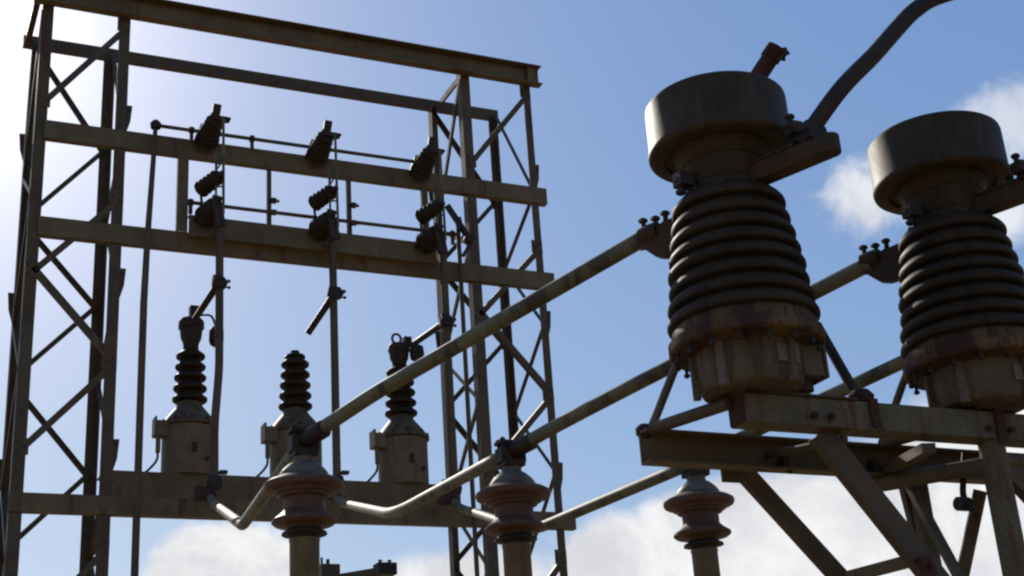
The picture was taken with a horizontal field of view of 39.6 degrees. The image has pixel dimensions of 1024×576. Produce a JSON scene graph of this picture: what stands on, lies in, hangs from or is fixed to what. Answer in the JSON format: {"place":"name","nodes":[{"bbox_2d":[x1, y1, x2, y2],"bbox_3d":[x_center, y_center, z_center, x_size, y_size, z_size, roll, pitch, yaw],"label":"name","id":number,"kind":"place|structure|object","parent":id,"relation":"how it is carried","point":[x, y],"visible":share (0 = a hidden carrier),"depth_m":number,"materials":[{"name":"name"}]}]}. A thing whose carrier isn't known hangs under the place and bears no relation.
{"place":"outdoors","nodes":[
{"label":"outdoors","id":0,"kind":"place"},
{"bbox_2d":[0,0,1023,575],"label":"sky","id":1,"kind":"structure","parent":0,"point":[602,63],"materials":[{"name":"blue"}]},
{"label":"ground","id":2,"kind":"structure","parent":0,"visible":0},
{"bbox_2d":[0,5,132,575],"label":"lattice tower","id":3,"kind":"structure","parent":2,"relation":"on","point":[95,532],"depth_m":13.59,"materials":[{"name":"metal"}]},
{"bbox_2d":[24,1,39,46],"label":"cross tie","id":4,"kind":"object","parent":3,"relation":"attached to","point":[32,23],"visible":1,"depth_m":14.66,"materials":[{"name":"metal"}]},
{"bbox_2d":[22,35,497,120],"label":"steel beam","id":5,"kind":"structure","parent":3,"relation":"attached to","point":[61,47],"depth_m":16.08,"materials":[{"name":"grey metal"}]},
{"bbox_2d":[33,0,542,88],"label":"steel beam","id":6,"kind":"structure","parent":3,"relation":"on","point":[257,28],"depth_m":15.26,"materials":[{"name":"grey metal"}]},
{"bbox_2d":[7,492,576,530],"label":"steel beam","id":7,"kind":"structure","parent":3,"relation":"attached to","point":[88,505],"depth_m":12.92,"materials":[{"name":"grey metal"}]},
{"bbox_2d":[131,119,160,575],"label":"operating pipe","id":8,"kind":"object","parent":2,"relation":"on","point":[155,125],"visible":1,"depth_m":13.06,"materials":[{"name":"metal"}]},
{"bbox_2d":[161,124,413,162],"bbox_3d":[-2.277,-1.435,14.562,2.714,0.156,0.072,6,-24,-24],"label":"operating pipe","id":9,"kind":"object","parent":8,"relation":"attached to","point":[190,130],"visible":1,"depth_m":14.49,"materials":[{"name":"metal"}]},
{"bbox_2d":[263,424,344,575],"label":"post insulator","id":10,"kind":"object","parent":2,"relation":"on","point":[303,486],"visible":0.97,"depth_m":7.08,"materials":[{"name":"grey ceramic"}]},
{"bbox_2d":[194,232,640,529],"bbox_3d":[-1.433,0.948,9.259,1.007,1.269,7.805,6,-24,-24],"label":"bus tube","id":11,"kind":"object","parent":10,"relation":"on","point":[316,433],"visible":0.94,"depth_m":6.82,"materials":[{"name":"metal"}]},
{"bbox_2d":[320,557,396,575],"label":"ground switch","id":12,"kind":"object","parent":2,"relation":"on","point":[387,568],"visible":0.98,"depth_m":8.71,"materials":[{"name":"metal"}]},
{"bbox_2d":[445,204,479,575],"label":"operating pipe","id":13,"kind":"object","parent":2,"relation":"on","point":[468,239],"visible":0.99,"depth_m":14.53,"materials":[{"name":"metal"}]},
{"bbox_2d":[428,75,567,575],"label":"lattice tower","id":14,"kind":"structure","parent":2,"relation":"on","point":[473,302],"depth_m":15.41,"materials":[{"name":"metal"}]},
{"bbox_2d":[95,470,460,526],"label":"steel beam","id":15,"kind":"structure","parent":14,"relation":"attached to","point":[179,485],"depth_m":13.87,"materials":[{"name":"grey metal"}]},
{"bbox_2d":[145,305,223,473],"bbox_3d":[-3.233,1.013,14.181,0.596,1.815,0.680,-12,-23,19],"label":"voltage transformer","id":16,"kind":"object","parent":15,"relation":"on","point":[181,433],"visible":0.91,"depth_m":13.91,"materials":[{"name":"grey paint"}]},
{"bbox_2d":[257,350,321,475],"bbox_3d":[-2.252,1.309,14.567,0.615,1.425,0.645,-9,-22,13],"label":"voltage transformer","id":17,"kind":"object","parent":15,"relation":"on","point":[295,405],"visible":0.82,"depth_m":14.48,"materials":[{"name":"black ceramic"}]},
{"bbox_2d":[367,333,428,483],"bbox_3d":[-1.209,1.284,15.084,0.615,1.719,0.645,-9,-22,13],"label":"voltage transformer","id":18,"kind":"object","parent":15,"relation":"on","point":[399,441],"visible":0.8,"depth_m":14.77,"materials":[{"name":"grey paint"}]},
{"bbox_2d":[44,119,547,206],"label":"steel beam","id":19,"kind":"structure","parent":14,"relation":"attached to","point":[127,141],"depth_m":14.62,"materials":[{"name":"grey metal"}]},
{"bbox_2d":[175,154,188,231],"bbox_3d":[-3.254,-0.928,14.035,0.105,0.830,0.060,6,-24,-24],"label":"hanger post","id":20,"kind":"object","parent":19,"relation":"hanging from","point":[182,193],"visible":1,"depth_m":14.01,"materials":[{"name":"grey metal"}]},
{"bbox_2d":[345,176,358,233],"bbox_3d":[-1.645,-0.836,14.709,0.125,0.710,0.075,6,-24,-24],"label":"hanger post","id":21,"kind":"object","parent":19,"relation":"attached to","point":[350,205],"visible":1,"depth_m":14.70,"materials":[{"name":"metal"}]},
{"bbox_2d":[420,187,428,228],"bbox_3d":[-0.919,-0.713,15.077,0.070,0.760,0.040,6,-24,-24],"label":"hanger post","id":22,"kind":"object","parent":19,"relation":"attached to","point":[424,195],"visible":0.46,"depth_m":15.15,"materials":[{"name":"metal"}]},
{"bbox_2d":[37,216,554,290],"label":"steel beam","id":23,"kind":"structure","parent":14,"relation":"attached to","point":[64,229],"depth_m":14.17,"materials":[{"name":"grey metal"}]},
{"bbox_2d":[187,214,436,265],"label":"steel beam","id":24,"kind":"structure","parent":23,"relation":"on","point":[293,238],"depth_m":14.29,"materials":[{"name":"grey metal"}]},
{"bbox_2d":[193,103,230,227],"bbox_3d":[-2.949,-1.169,13.963,0.330,1.362,0.511,6,-24,-24],"label":"disconnect switch","id":25,"kind":"object","parent":24,"relation":"attached to","point":[209,212],"visible":1,"depth_m":13.81,"materials":[{"name":"brown ceramic"}]},
{"bbox_2d":[192,227,230,490],"bbox_3d":[-2.913,0.698,13.559,0.196,2.611,0.716,12,-27,-35],"label":"drop conductor","id":26,"kind":"object","parent":25,"relation":"hanging from","point":[220,282],"visible":0.98,"depth_m":13.37,"materials":[{"name":"metal"}]},
{"bbox_2d":[266,165,279,223],"bbox_3d":[-2.413,-0.927,14.375,0.122,0.690,0.075,6,-24,-24],"label":"hanger post","id":27,"kind":"object","parent":24,"relation":"on","point":[270,201],"visible":1,"depth_m":14.35,"materials":[{"name":"metal"}]},
{"bbox_2d":[304,120,340,240],"bbox_3d":[-1.906,-1.058,14.422,0.330,1.362,0.511,6,-24,-24],"label":"disconnect switch","id":28,"kind":"object","parent":24,"relation":"attached to","point":[323,226],"visible":1,"depth_m":14.27,"materials":[{"name":"ceramic"}]},
{"bbox_2d":[305,239,348,488],"bbox_3d":[-1.803,0.729,13.890,0.412,2.558,0.214,-17,-25,30],"label":"drop conductor","id":29,"kind":"object","parent":28,"relation":"hanging from","point":[335,293],"visible":0.8,"depth_m":13.91,"materials":[{"name":"metal"}]},
{"bbox_2d":[187,198,459,244],"bbox_3d":[-1.855,-0.660,14.433,2.867,0.156,0.072,6,-24,-24],"label":"operating pipe","id":30,"kind":"object","parent":24,"relation":"attached to","point":[452,234],"visible":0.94,"depth_m":14.34,"materials":[{"name":"metal"}]},
{"bbox_2d":[409,137,447,253],"bbox_3d":[-0.862,-0.939,14.877,0.330,1.362,0.511,6,-24,-24],"label":"disconnect switch","id":31,"kind":"object","parent":24,"relation":"attached to","point":[431,239],"visible":1,"depth_m":14.73,"materials":[{"name":"ceramic"}]},
{"bbox_2d":[433,79,456,112],"bbox_3d":[-0.702,-2.271,16.445,0.070,0.070,0.970,6,-24,-24],"label":"cross tie","id":32,"kind":"object","parent":14,"relation":"attached to","point":[446,95],"visible":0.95,"depth_m":16.54,"materials":[{"name":"metal"}]},
{"bbox_2d":[475,437,550,575],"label":"post insulator","id":33,"kind":"object","parent":2,"relation":"on","point":[512,494],"visible":0.97,"depth_m":7.55,"materials":[{"name":"grey ceramic"}]},
{"bbox_2d":[326,261,870,517],"bbox_3d":[-0.368,1.038,9.737,1.016,1.317,7.806,6,-24,-24],"label":"bus tube","id":34,"kind":"object","parent":33,"relation":"on","point":[524,445],"visible":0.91,"depth_m":7.59,"materials":[{"name":"metal"}]},
{"bbox_2d":[663,468,734,575],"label":"post insulator","id":35,"kind":"object","parent":2,"relation":"on","point":[698,503],"visible":0.88,"depth_m":8.02,"materials":[{"name":"grey ceramic"}]},
{"bbox_2d":[438,355,904,532],"bbox_3d":[0.680,1.150,10.198,1.066,1.315,7.806,6,-24,-24],"label":"bus tube","id":36,"kind":"object","parent":35,"relation":"on","point":[872,375],"visible":0.42,"depth_m":8.79,"materials":[{"name":"metal"}]},
{"bbox_2d":[412,253,461,494],"bbox_3d":[-0.760,0.944,14.594,0.209,2.551,0.846,6,-24,-24],"label":"drop conductor","id":37,"kind":"object","parent":36,"relation":"attached to","point":[446,320],"visible":0.85,"depth_m":14.39,"materials":[{"name":"metal"}]},
{"bbox_2d":[635,322,1023,575],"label":"support frame","id":38,"kind":"object","parent":2,"relation":"on","point":[867,475],"visible":0.92,"depth_m":5.89,"materials":[{"name":"metal"}]},
{"bbox_2d":[635,42,841,402],"bbox_3d":[0.913,-0.362,5.860,0.802,1.690,0.658,-4,-22,1],"label":"current transformer","id":39,"kind":"object","parent":38,"relation":"on","point":[743,312],"visible":0.99,"depth_m":5.62,"materials":[{"name":"grey ceramic"}]},
{"bbox_2d":[783,0,952,143],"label":"riser tube","id":40,"kind":"object","parent":39,"relation":"attached to","point":[859,69],"visible":0.94,"depth_m":5.75,"materials":[{"name":"grey metal"}]},
{"bbox_2d":[858,110,1023,413],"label":"current transformer","id":41,"kind":"object","parent":38,"relation":"on","point":[946,185],"visible":0.98,"depth_m":6.13,"materials":[{"name":"ceramic"}]},
{"bbox_2d":[1009,153,1023,179],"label":"riser tube","id":42,"kind":"object","parent":41,"relation":"attached to","point":[1016,166],"visible":0.99,"depth_m":6.14,"materials":[{"name":"grey metal"}]}
]}

